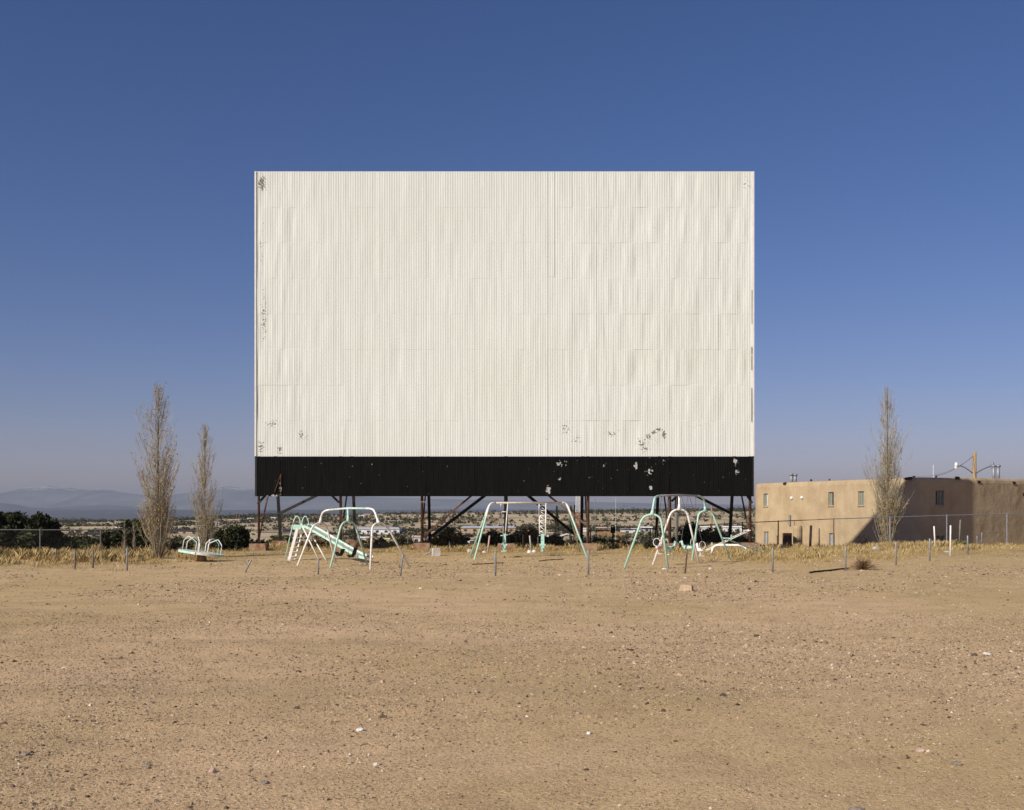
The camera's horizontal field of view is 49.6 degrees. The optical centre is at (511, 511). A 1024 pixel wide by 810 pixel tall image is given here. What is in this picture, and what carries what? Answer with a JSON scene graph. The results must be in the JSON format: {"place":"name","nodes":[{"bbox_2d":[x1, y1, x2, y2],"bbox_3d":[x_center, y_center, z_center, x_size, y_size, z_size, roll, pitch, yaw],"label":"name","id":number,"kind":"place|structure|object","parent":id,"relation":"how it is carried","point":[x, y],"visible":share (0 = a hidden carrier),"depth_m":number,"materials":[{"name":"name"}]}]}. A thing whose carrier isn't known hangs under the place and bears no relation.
{"place":"outdoors","nodes":[
{"label":"outdoors","id":0,"kind":"place"},
{"bbox_2d":[0,503,712,509],"bbox_3d":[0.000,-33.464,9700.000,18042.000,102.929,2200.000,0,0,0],"label":"foothills","id":1,"kind":"structure","parent":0,"point":[4,506],"depth_m":9493.26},
{"bbox_2d":[0,486,754,509],"bbox_3d":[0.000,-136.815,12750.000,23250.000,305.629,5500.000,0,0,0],"label":"mountains","id":2,"kind":"structure","parent":0,"point":[237,498],"depth_m":11602.24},
{"bbox_2d":[0,510,1023,809],"bbox_3d":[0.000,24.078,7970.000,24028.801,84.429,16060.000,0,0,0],"label":"ground","id":3,"kind":"structure","parent":0,"point":[70,580],"depth_m":12.92,"materials":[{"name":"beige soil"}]},
{"bbox_2d":[20,751,29,755],"bbox_3d":[-4.003,1.995,9.129,0.087,0.046,0.073,0,0,0],"label":"rock","id":4,"kind":"object","parent":3,"relation":"on","point":[25,753],"visible":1,"depth_m":9.11,"materials":[{"name":"grey stone"}]},
{"bbox_2d":[0,510,66,549],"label":"juniper tree","id":5,"kind":"object","parent":3,"relation":"on","point":[19,520],"visible":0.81,"depth_m":55.15,"materials":[{"name":"green plant"}]},
{"bbox_2d":[42,535,90,550],"bbox_3d":[-22.222,1.640,56.035,2.788,0.972,2.136,0,0,0],"label":"hedge bush","id":6,"kind":"object","parent":3,"relation":"on","point":[73,542],"visible":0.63,"depth_m":55.40,"materials":[{"name":"green plant"}]},
{"bbox_2d":[74,550,75,568],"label":"steel post","id":7,"kind":"object","parent":3,"relation":"on","point":[74,559],"visible":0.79,"depth_m":38.78,"materials":[{"name":"grey metal"}]},
{"bbox_2d":[92,551,93,567],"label":"steel post","id":8,"kind":"object","parent":3,"relation":"on","point":[92,559],"visible":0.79,"depth_m":39.36,"materials":[{"name":"grey metal"}]},
{"bbox_2d":[77,531,136,550],"bbox_3d":[-20.079,1.524,55.071,2.812,1.265,2.323,0,0,0],"label":"hedge bush","id":9,"kind":"object","parent":3,"relation":"on","point":[118,539],"visible":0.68,"depth_m":54.55,"materials":[{"name":"green plant"}]},
{"bbox_2d":[0,529,220,550],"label":"chain link fence","id":10,"kind":"object","parent":3,"relation":"on","point":[85,535],"visible":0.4,"depth_m":50.83,"materials":[{"name":"metal"}]},
{"bbox_2d":[121,518,127,550],"bbox_3d":[-17.457,1.104,50.002,0.273,1.781,0.231,0,0,0],"label":"fence post","id":11,"kind":"object","parent":3,"relation":"on","point":[124,540],"visible":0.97,"depth_m":49.99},
{"bbox_2d":[126,548,127,570],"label":"steel post","id":12,"kind":"object","parent":3,"relation":"on","point":[126,559],"visible":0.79,"depth_m":37.39,"materials":[{"name":"grey metal"}]},
{"bbox_2d":[112,518,152,548],"bbox_3d":[-18.968,1.207,56.049,2.207,1.860,1.753,0,0,0],"label":"upright juniper","id":13,"kind":"object","parent":3,"relation":"on","point":[139,540],"visible":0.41,"depth_m":55.58,"materials":[{"name":"green plant"}]},
{"bbox_2d":[131,522,136,550],"bbox_3d":[-17.044,1.212,49.987,0.216,1.571,0.282,0,0,0],"label":"dead sapling","id":14,"kind":"object","parent":3,"relation":"on","point":[133,545],"visible":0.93,"depth_m":49.99,"materials":[{"name":"brown plant"}]},
{"bbox_2d":[130,381,179,557],"bbox_3d":[-15.201,-1.770,47.496,2.070,7.777,2.140,0,0,0],"label":"poplar tree","id":15,"kind":"object","parent":3,"relation":"on","point":[158,514],"visible":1,"depth_m":47.41,"materials":[{"name":"beige plant"}]},
{"bbox_2d":[165,535,193,549],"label":"hedge bush","id":16,"kind":"object","parent":3,"relation":"on","point":[179,541],"visible":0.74,"depth_m":57.63,"materials":[{"name":"green plant"}]},
{"bbox_2d":[171,530,199,533],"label":"house","id":17,"kind":"structure","parent":3,"relation":"on","point":[184,530],"depth_m":463.78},
{"bbox_2d":[178,536,223,560],"bbox_3d":[-12.405,1.522,44.300,1.795,1.119,1.800,0,0,0],"label":"merry go round","id":18,"kind":"object","parent":3,"relation":"on","point":[201,555],"visible":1,"depth_m":44.11,"materials":[{"name":"white paint"}]},
{"bbox_2d":[189,421,223,550],"bbox_3d":[-15.776,-1.301,57.077,1.811,6.865,1.772,0,0,25],"label":"poplar tree","id":19,"kind":"object","parent":3,"relation":"on","point":[205,529],"visible":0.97,"depth_m":56.88,"materials":[{"name":"beige plant"}]},
{"bbox_2d":[210,524,254,549],"bbox_3d":[-15.111,1.422,59.996,2.538,1.574,2.450,0,0,0],"label":"juniper bush","id":20,"kind":"object","parent":3,"relation":"on","point":[237,536],"visible":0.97,"depth_m":59.43,"materials":[{"name":"green plant"}]},
{"bbox_2d":[255,538,268,543],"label":"hedge bush","id":21,"kind":"object","parent":3,"relation":"on","point":[261,541],"visible":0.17,"depth_m":60.79,"materials":[{"name":"green plant"}]},
{"bbox_2d":[259,780,268,783],"bbox_3d":[-1.839,2.007,8.218,0.075,0.033,0.069,0,0,0],"label":"rock","id":22,"kind":"object","parent":3,"relation":"on","point":[264,782],"visible":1,"depth_m":8.20,"materials":[{"name":"grey stone"}]},
{"bbox_2d":[265,531,300,547],"bbox_3d":[-13.434,1.725,64.998,2.370,1.192,1.541,0,0,0],"label":"hedge bush","id":23,"kind":"object","parent":3,"relation":"on","point":[275,537],"visible":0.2,"depth_m":64.92,"materials":[{"name":"green plant"}]},
{"bbox_2d":[282,529,293,531],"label":"house","id":24,"kind":"structure","parent":3,"relation":"on","point":[286,530],"depth_m":444.00,"materials":[{"name":"grey"}]},
{"bbox_2d":[317,559,318,574],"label":"steel post","id":25,"kind":"object","parent":3,"relation":"on","point":[318,567],"visible":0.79,"depth_m":35.84,"materials":[{"name":"grey metal"}]},
{"bbox_2d":[299,536,345,547],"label":"hedge bush","id":26,"kind":"object","parent":3,"relation":"on","point":[322,542],"visible":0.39,"depth_m":63.63,"materials":[{"name":"green plant"}]},
{"bbox_2d":[284,516,372,560],"bbox_3d":[-7.322,1.117,44.926,4.481,1.906,1.250,0,0,31],"label":"slide","id":27,"kind":"object","parent":3,"relation":"on","point":[324,535],"visible":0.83,"depth_m":45.38,"materials":[{"name":"green paint"}]},
{"bbox_2d":[297,507,410,568],"bbox_3d":[-5.873,0.989,40.828,4.269,2.303,2.045,0,0,41],"label":"swing frame","id":28,"kind":"object","parent":3,"relation":"on","point":[378,522],"visible":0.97,"depth_m":40.74,"materials":[{"name":"white paint"}]},
{"bbox_2d":[332,511,344,555],"bbox_3d":[-6.480,0.798,41.470,0.188,1.719,0.599,0,0,-43],"label":"belt swing","id":29,"kind":"object","parent":28,"relation":"hanging from","point":[341,553],"visible":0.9,"depth_m":41.37,"materials":[{"name":"rubber"}]},
{"bbox_2d":[347,510,360,557],"bbox_3d":[-5.770,0.809,40.809,0.288,1.776,1.037,0,0,-31],"label":"belt swing","id":30,"kind":"object","parent":28,"relation":"hanging from","point":[353,554],"visible":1,"depth_m":40.94,"materials":[{"name":"rubber"}]},
{"bbox_2d":[354,537,392,547],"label":"hedge bush","id":31,"kind":"object","parent":3,"relation":"on","point":[368,540],"visible":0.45,"depth_m":63.72,"materials":[{"name":"green plant"}]},
{"bbox_2d":[357,527,402,533],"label":"house","id":32,"kind":"structure","parent":3,"relation":"on","point":[366,530],"depth_m":420.00,"materials":[{"name":"white"}]},
{"bbox_2d":[400,554,403,575],"bbox_3d":[-3.468,1.710,34.852,0.143,0.739,0.055,0,0,0],"label":"steel post","id":33,"kind":"object","parent":3,"relation":"on","point":[401,564],"visible":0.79,"depth_m":34.83,"materials":[{"name":"grey metal"}]},
{"bbox_2d":[393,534,418,544],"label":"hedge bush","id":34,"kind":"object","parent":3,"relation":"on","point":[403,540],"visible":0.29,"depth_m":65.74,"materials":[{"name":"green plant"}]},
{"bbox_2d":[59,506,754,544],"bbox_3d":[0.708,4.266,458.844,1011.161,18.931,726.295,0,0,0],"label":"hillside scrub","id":35,"kind":"object","parent":3,"relation":"on","point":[267,519],"visible":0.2,"depth_m":543.84,"materials":[{"name":"green plant"}]},
{"bbox_2d":[256,532,559,546],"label":"chain link fence","id":36,"kind":"object","parent":3,"relation":"on","point":[373,534],"visible":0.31,"depth_m":65.05,"materials":[{"name":"metal"}]},
{"bbox_2d":[412,535,420,541],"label":"house","id":37,"kind":"structure","parent":3,"relation":"on","point":[417,537],"depth_m":356.00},
{"bbox_2d":[432,548,439,555],"bbox_3d":[-3.423,1.833,50.000,0.340,0.380,0.300,0,0,-14],"label":"concrete block","id":38,"kind":"object","parent":3,"relation":"on","point":[435,551],"depth_m":49.85,"materials":[{"name":"white concrete"}]},
{"bbox_2d":[430,526,470,546],"bbox_3d":[-3.463,1.482,62.011,2.334,1.320,2.025,0,0,0],"label":"hedge bush","id":39,"kind":"object","parent":3,"relation":"on","point":[446,535],"visible":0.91,"depth_m":61.44,"materials":[{"name":"green plant"}]},
{"bbox_2d":[460,526,515,532],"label":"house","id":40,"kind":"structure","parent":3,"relation":"on","point":[467,529],"depth_m":416.00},
{"bbox_2d":[494,552,495,575],"bbox_3d":[-0.514,1.647,34.437,0.055,0.804,0.055,0,0,22],"label":"steel post","id":41,"kind":"object","parent":3,"relation":"on","point":[494,563],"visible":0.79,"depth_m":34.42,"materials":[{"name":"grey metal"}]},
{"bbox_2d":[474,529,520,545],"bbox_3d":[-0.756,1.567,63.004,2.747,1.236,1.944,0,0,0],"label":"hedge bush","id":42,"kind":"object","parent":3,"relation":"on","point":[496,538],"visible":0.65,"depth_m":62.53,"materials":[{"name":"green plant"}]},
{"bbox_2d":[249,171,759,550],"bbox_3d":[-0.396,-7.787,61.112,26.735,20.015,6.375,0,0,0],"label":"movie screen","id":43,"kind":"object","parent":3,"relation":"on","point":[506,314],"visible":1,"depth_m":58.00,"materials":[{"name":"white paint"}]},
{"bbox_2d":[469,502,586,558],"bbox_3d":[1.243,0.840,50.213,9.025,2.591,3.450,0,0,-43],"label":"swing frame","id":44,"kind":"object","parent":3,"relation":"on","point":[491,503],"visible":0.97,"depth_m":49.67,"materials":[{"name":"green paint"}]},
{"bbox_2d":[500,503,507,551],"bbox_3d":[-0.339,0.689,49.000,0.350,2.144,1.240,0,0,0],"label":"glider swing","id":45,"kind":"object","parent":44,"relation":"hanging from","point":[504,544],"visible":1,"depth_m":48.65,"materials":[{"name":"white paint"}]},
{"bbox_2d":[539,503,546,551],"bbox_3d":[1.393,0.708,50.600,0.358,2.207,1.240,0,0,0],"label":"glider swing","id":46,"kind":"object","parent":44,"relation":"hanging from","point":[542,544],"visible":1,"depth_m":50.30,"materials":[{"name":"white paint"}]},
{"bbox_2d":[513,526,548,546],"bbox_3d":[1.116,1.479,62.994,2.186,1.367,1.830,0,0,0],"label":"hedge bush","id":47,"kind":"object","parent":3,"relation":"on","point":[533,533],"visible":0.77,"depth_m":62.67,"materials":[{"name":"green plant"}]},
{"bbox_2d":[544,533,564,547],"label":"hedge bush","id":48,"kind":"object","parent":3,"relation":"on","point":[555,539],"visible":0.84,"depth_m":61.61,"materials":[{"name":"green plant"}]},
{"bbox_2d":[560,533,572,542],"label":"house","id":49,"kind":"structure","parent":3,"relation":"on","point":[566,535],"depth_m":352.00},
{"bbox_2d":[575,496,579,538],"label":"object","id":50,"kind":"structure","parent":3,"relation":"on","point":[577,503],"depth_m":259.53,"materials":[{"name":"white metal"}]},
{"bbox_2d":[587,550,588,574],"bbox_3d":[2.452,1.653,35.616,0.055,0.841,0.055,0,0,-22],"label":"steel post","id":51,"kind":"object","parent":3,"relation":"on","point":[587,562],"visible":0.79,"depth_m":35.60,"materials":[{"name":"grey metal"}]},
{"bbox_2d":[591,535,614,548],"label":"hedge bush","id":52,"kind":"object","parent":3,"relation":"on","point":[597,540],"visible":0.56,"depth_m":60.76,"materials":[{"name":"green plant"}]},
{"bbox_2d":[596,527,610,530],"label":"house","id":53,"kind":"structure","parent":3,"relation":"on","point":[604,528],"depth_m":432.00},
{"bbox_2d":[597,532,624,536],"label":"retaining wall","id":54,"kind":"structure","parent":3,"relation":"on","point":[610,533],"depth_m":388.10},
{"bbox_2d":[611,527,614,539],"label":"speaker box post","id":55,"kind":"object","parent":3,"relation":"on","point":[612,530],"visible":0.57,"depth_m":65.90,"materials":[{"name":"black metal"}]},
{"bbox_2d":[611,539,630,548],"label":"hedge bush","id":56,"kind":"object","parent":3,"relation":"on","point":[619,543],"visible":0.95,"depth_m":60.77,"materials":[{"name":"brown plant"}]},
{"bbox_2d":[620,530,632,532],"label":"house","id":57,"kind":"structure","parent":3,"relation":"on","point":[627,531],"depth_m":416.00,"materials":[{"name":"white"}]},
{"bbox_2d":[640,526,652,531],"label":"house","id":58,"kind":"structure","parent":3,"relation":"on","point":[646,527],"depth_m":428.00,"materials":[{"name":"white"}]},
{"bbox_2d":[637,541,667,548],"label":"hedge bush","id":59,"kind":"object","parent":3,"relation":"on","point":[650,545],"visible":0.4,"depth_m":59.81,"materials":[{"name":"green plant"}]},
{"bbox_2d":[624,494,730,568],"bbox_3d":[6.530,0.737,43.212,1.714,2.844,8.743,0,0,27],"label":"swing frame","id":60,"kind":"object","parent":3,"relation":"on","point":[663,529],"visible":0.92,"depth_m":42.91,"materials":[{"name":"green paint"}]},
{"bbox_2d":[653,497,667,553],"bbox_3d":[5.617,0.525,41.529,0.482,2.176,1.529,0,0,-7],"label":"pony swing","id":61,"kind":"object","parent":60,"relation":"hanging from","point":[658,547],"visible":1,"depth_m":41.87,"materials":[{"name":"metal"}]},
{"bbox_2d":[663,496,677,554],"bbox_3d":[5.966,0.538,42.378,0.470,2.253,1.078,0,0,24],"label":"pony swing","id":62,"kind":"object","parent":60,"relation":"hanging from","point":[669,548],"visible":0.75,"depth_m":42.63,"materials":[{"name":"metal"}]},
{"bbox_2d":[679,496,692,553],"bbox_3d":[6.907,0.536,43.664,0.598,2.271,0.786,0,0,0],"label":"pony swing","id":63,"kind":"object","parent":60,"relation":"hanging from","point":[687,547],"visible":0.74,"depth_m":43.82,"materials":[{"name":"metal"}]},
{"bbox_2d":[690,497,705,555],"bbox_3d":[7.518,0.606,44.729,0.484,2.415,1.161,0,0,21],"label":"pony swing","id":64,"kind":"object","parent":60,"relation":"hanging from","point":[700,550],"visible":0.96,"depth_m":44.87,"materials":[{"name":"metal"}]},
{"bbox_2d":[684,550,687,572],"bbox_3d":[5.628,1.634,35.862,0.126,0.812,0.055,0,0,0],"label":"steel post","id":65,"kind":"object","parent":3,"relation":"on","point":[686,561],"visible":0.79,"depth_m":35.84,"materials":[{"name":"metal"}]},
{"bbox_2d":[679,584,693,590],"bbox_3d":[4.395,1.920,27.960,0.340,0.181,0.211,0,0,24],"label":"rock","id":66,"kind":"object","parent":3,"relation":"on","point":[685,587],"visible":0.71,"depth_m":27.88,"materials":[{"name":"beige stone"}]},
{"bbox_2d":[671,521,709,545],"bbox_3d":[10.299,1.379,63.955,2.465,1.699,2.021,0,0,0],"label":"hedge bush","id":67,"kind":"object","parent":3,"relation":"on","point":[686,536],"visible":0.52,"depth_m":63.62,"materials":[{"name":"green plant"}]},
{"bbox_2d":[700,526,714,531],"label":"house","id":68,"kind":"structure","parent":3,"relation":"on","point":[704,527],"depth_m":428.00,"materials":[{"name":"white"}]},
{"bbox_2d":[697,527,729,543],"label":"hedge bush","id":69,"kind":"object","parent":3,"relation":"on","point":[715,537],"visible":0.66,"depth_m":63.14,"materials":[{"name":"green plant"}]},
{"bbox_2d":[722,526,741,531],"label":"house","id":70,"kind":"structure","parent":3,"relation":"on","point":[726,528],"depth_m":424.00,"materials":[{"name":"white"}]},
{"bbox_2d":[703,528,763,553],"bbox_3d":[10.692,1.425,52.798,2.670,1.304,3.844,0,0,0],"label":"seesaw","id":71,"kind":"object","parent":3,"relation":"on","point":[730,538],"visible":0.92,"depth_m":52.57,"materials":[{"name":"white paint"}]},
{"bbox_2d":[727,534,753,543],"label":"hedge bush","id":72,"kind":"object","parent":3,"relation":"on","point":[736,539],"visible":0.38,"depth_m":62.71,"materials":[{"name":"green plant"}]},
{"bbox_2d":[772,547,773,571],"bbox_3d":[8.606,1.618,36.620,0.055,0.870,0.055,0,0,22],"label":"steel post","id":73,"kind":"object","parent":3,"relation":"on","point":[772,559],"visible":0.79,"depth_m":36.60,"materials":[{"name":"grey metal"}]},
{"bbox_2d":[782,533,791,544],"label":"utility box","id":74,"kind":"object","parent":3,"relation":"on","point":[788,539],"visible":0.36,"depth_m":79.75,"materials":[{"name":"metal"}]},
{"bbox_2d":[793,521,802,544],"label":"stucco pillar","id":75,"kind":"structure","parent":3,"relation":"on","point":[796,533],"depth_m":80.24,"materials":[{"name":"beige paint"}]},
{"bbox_2d":[589,513,1023,547],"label":"chain link fence","id":76,"kind":"object","parent":3,"relation":"on","point":[889,521],"visible":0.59,"depth_m":62.92,"materials":[{"name":"metal"}]},
{"bbox_2d":[809,525,811,546],"bbox_3d":[16.270,1.403,60.465,0.196,1.318,0.140,0,0,0],"label":"crooked post","id":77,"kind":"object","parent":3,"relation":"on","point":[810,537],"visible":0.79,"depth_m":60.41,"materials":[{"name":"grey wood"}]},
{"bbox_2d":[809,568,844,572],"bbox_3d":[10.630,1.981,37.355,0.084,0.084,3.135,0,0,37],"label":"fallen pipe","id":78,"kind":"object","parent":3,"relation":"on","point":[827,570],"visible":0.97,"depth_m":37.23,"materials":[{"name":"grey metal"}]},
{"bbox_2d":[845,547,846,570],"bbox_3d":[11.383,1.628,37.846,0.055,0.868,0.055,0,0,-22],"label":"steel post","id":79,"kind":"object","parent":3,"relation":"on","point":[845,558],"visible":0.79,"depth_m":37.83,"materials":[{"name":"grey metal"}]},
{"bbox_2d":[848,806,864,809],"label":"rock","id":80,"kind":"object","parent":3,"relation":"on","point":[855,808],"visible":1,"depth_m":7.41,"materials":[{"name":"grey stone"}]},
{"bbox_2d":[852,535,870,545],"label":"shrub","id":81,"kind":"object","parent":3,"relation":"on","point":[861,541],"visible":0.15,"depth_m":72.02,"materials":[{"name":"brown plant"}]},
{"bbox_2d":[847,558,882,569],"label":"tumbleweed","id":82,"kind":"object","parent":3,"relation":"on","point":[863,564],"visible":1,"depth_m":38.66,"materials":[{"name":"brown plant"}]},
{"bbox_2d":[862,385,912,541],"bbox_3d":[21.949,-2.617,64.792,2.917,9.828,2.736,0,0,33],"label":"poplar tree","id":83,"kind":"object","parent":3,"relation":"on","point":[886,510],"visible":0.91,"depth_m":64.77,"materials":[{"name":"beige plant"}]},
{"bbox_2d":[755,465,1023,546],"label":"adobe building","id":84,"kind":"structure","parent":3,"relation":"on","point":[957,496],"depth_m":78.28,"materials":[{"name":"beige paint"}]},
{"bbox_2d":[762,494,767,506],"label":"window","id":85,"kind":"structure","parent":84,"relation":"in","point":[765,495],"depth_m":89.38,"materials":[{"name":"white glass"}]},
{"bbox_2d":[765,532,767,544],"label":"window","id":86,"kind":"structure","parent":84,"relation":"in","point":[766,533],"depth_m":89.47,"materials":[{"name":"white glass"}]},
{"bbox_2d":[827,492,833,506],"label":"window","id":87,"kind":"structure","parent":84,"relation":"in","point":[831,494],"depth_m":82.50,"materials":[{"name":"beige glass"}]},
{"bbox_2d":[830,533,834,544],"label":"window","id":88,"kind":"structure","parent":84,"relation":"in","point":[831,534],"depth_m":82.40,"materials":[{"name":"white glass"}]},
{"bbox_2d":[859,491,863,505],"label":"window","id":89,"kind":"structure","parent":84,"relation":"in","point":[861,493],"depth_m":79.63,"materials":[{"name":"white glass"}]},
{"bbox_2d":[935,490,944,505],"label":"window","id":90,"kind":"structure","parent":84,"relation":"in","point":[939,493],"depth_m":75.21,"materials":[{"name":"grey glass"}]},
{"bbox_2d":[936,535,943,541],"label":"window","id":91,"kind":"structure","parent":84,"relation":"in","point":[940,537],"depth_m":75.23,"materials":[{"name":"glass"}]},
{"bbox_2d":[895,542,896,565],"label":"steel post","id":92,"kind":"object","parent":3,"relation":"on","point":[895,553],"visible":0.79,"depth_m":41.45,"materials":[{"name":"white metal"}]},
{"bbox_2d":[916,747,925,751],"bbox_3d":[3.430,2.004,9.312,0.082,0.050,0.062,0,0,13],"label":"rock","id":93,"kind":"object","parent":3,"relation":"on","point":[920,749],"visible":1,"depth_m":9.29,"materials":[{"name":"beige stone"}]},
{"bbox_2d":[929,539,930,560],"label":"steel post","id":94,"kind":"object","parent":3,"relation":"on","point":[929,549],"visible":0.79,"depth_m":45.03,"materials":[{"name":"white metal"}]},
{"bbox_2d":[933,526,935,545],"bbox_3d":[23.308,1.416,61.176,0.151,1.231,0.085,0,0,0],"label":"wooden stake","id":95,"kind":"object","parent":3,"relation":"on","point":[934,536],"visible":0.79,"depth_m":61.14,"materials":[{"name":"white paint"}]},
{"bbox_2d":[949,525,950,555],"bbox_3d":[19.838,1.338,50.193,0.090,1.440,0.075,0,0,0],"label":"wooden stake","id":96,"kind":"object","parent":3,"relation":"on","point":[950,542],"visible":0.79,"depth_m":50.16,"materials":[{"name":"white paint"}]},
{"bbox_2d":[945,539,966,545],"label":"weed clump","id":97,"kind":"object","parent":3,"relation":"on","point":[962,542],"visible":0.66,"depth_m":61.87,"materials":[{"name":"green plant"}]},
{"bbox_2d":[950,761,962,765],"bbox_3d":[3.537,2.007,8.831,0.098,0.037,0.084,0,0,0],"label":"rock","id":98,"kind":"object","parent":3,"relation":"on","point":[956,763],"visible":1,"depth_m":8.81,"materials":[{"name":"grey stone"}]},
{"bbox_2d":[920,452,993,477],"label":"utility pole","id":99,"kind":"object","parent":3,"relation":"on","point":[974,472],"visible":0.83,"depth_m":89.90,"materials":[{"name":"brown wood"}]},
{"bbox_2d":[959,520,960,539],"bbox_3d":[25.595,1.264,63.415,0.158,1.601,0.090,0,0,0],"label":"wooden pole","id":100,"kind":"object","parent":3,"relation":"on","point":[959,529],"visible":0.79,"depth_m":63.38,"materials":[{"name":"grey wood"}]},
{"bbox_2d":[967,536,968,553],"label":"steel post","id":101,"kind":"object","parent":3,"relation":"on","point":[967,544],"visible":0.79,"depth_m":52.49,"materials":[{"name":"white metal"}]},
{"bbox_2d":[0,539,1023,573],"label":"dry grass","id":102,"kind":"structure","parent":0,"point":[64,556],"depth_m":52.29,"materials":[{"name":"yellow plant"}]},
{"bbox_2d":[0,0,1023,504],"label":"sky","id":103,"kind":"structure","parent":0,"point":[882,141],"materials":[{"name":"blue"}]},
{"bbox_2d":[553,506,560,535],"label":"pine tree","id":104,"kind":"object","parent":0,"point":[556,527],"visible":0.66,"depth_m":329.85,"materials":[{"name":"green plant"}]},
{"bbox_2d":[569,506,572,542],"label":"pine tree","id":105,"kind":"object","parent":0,"point":[570,536],"visible":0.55,"depth_m":319.83,"materials":[{"name":"green plant"}]}
]}

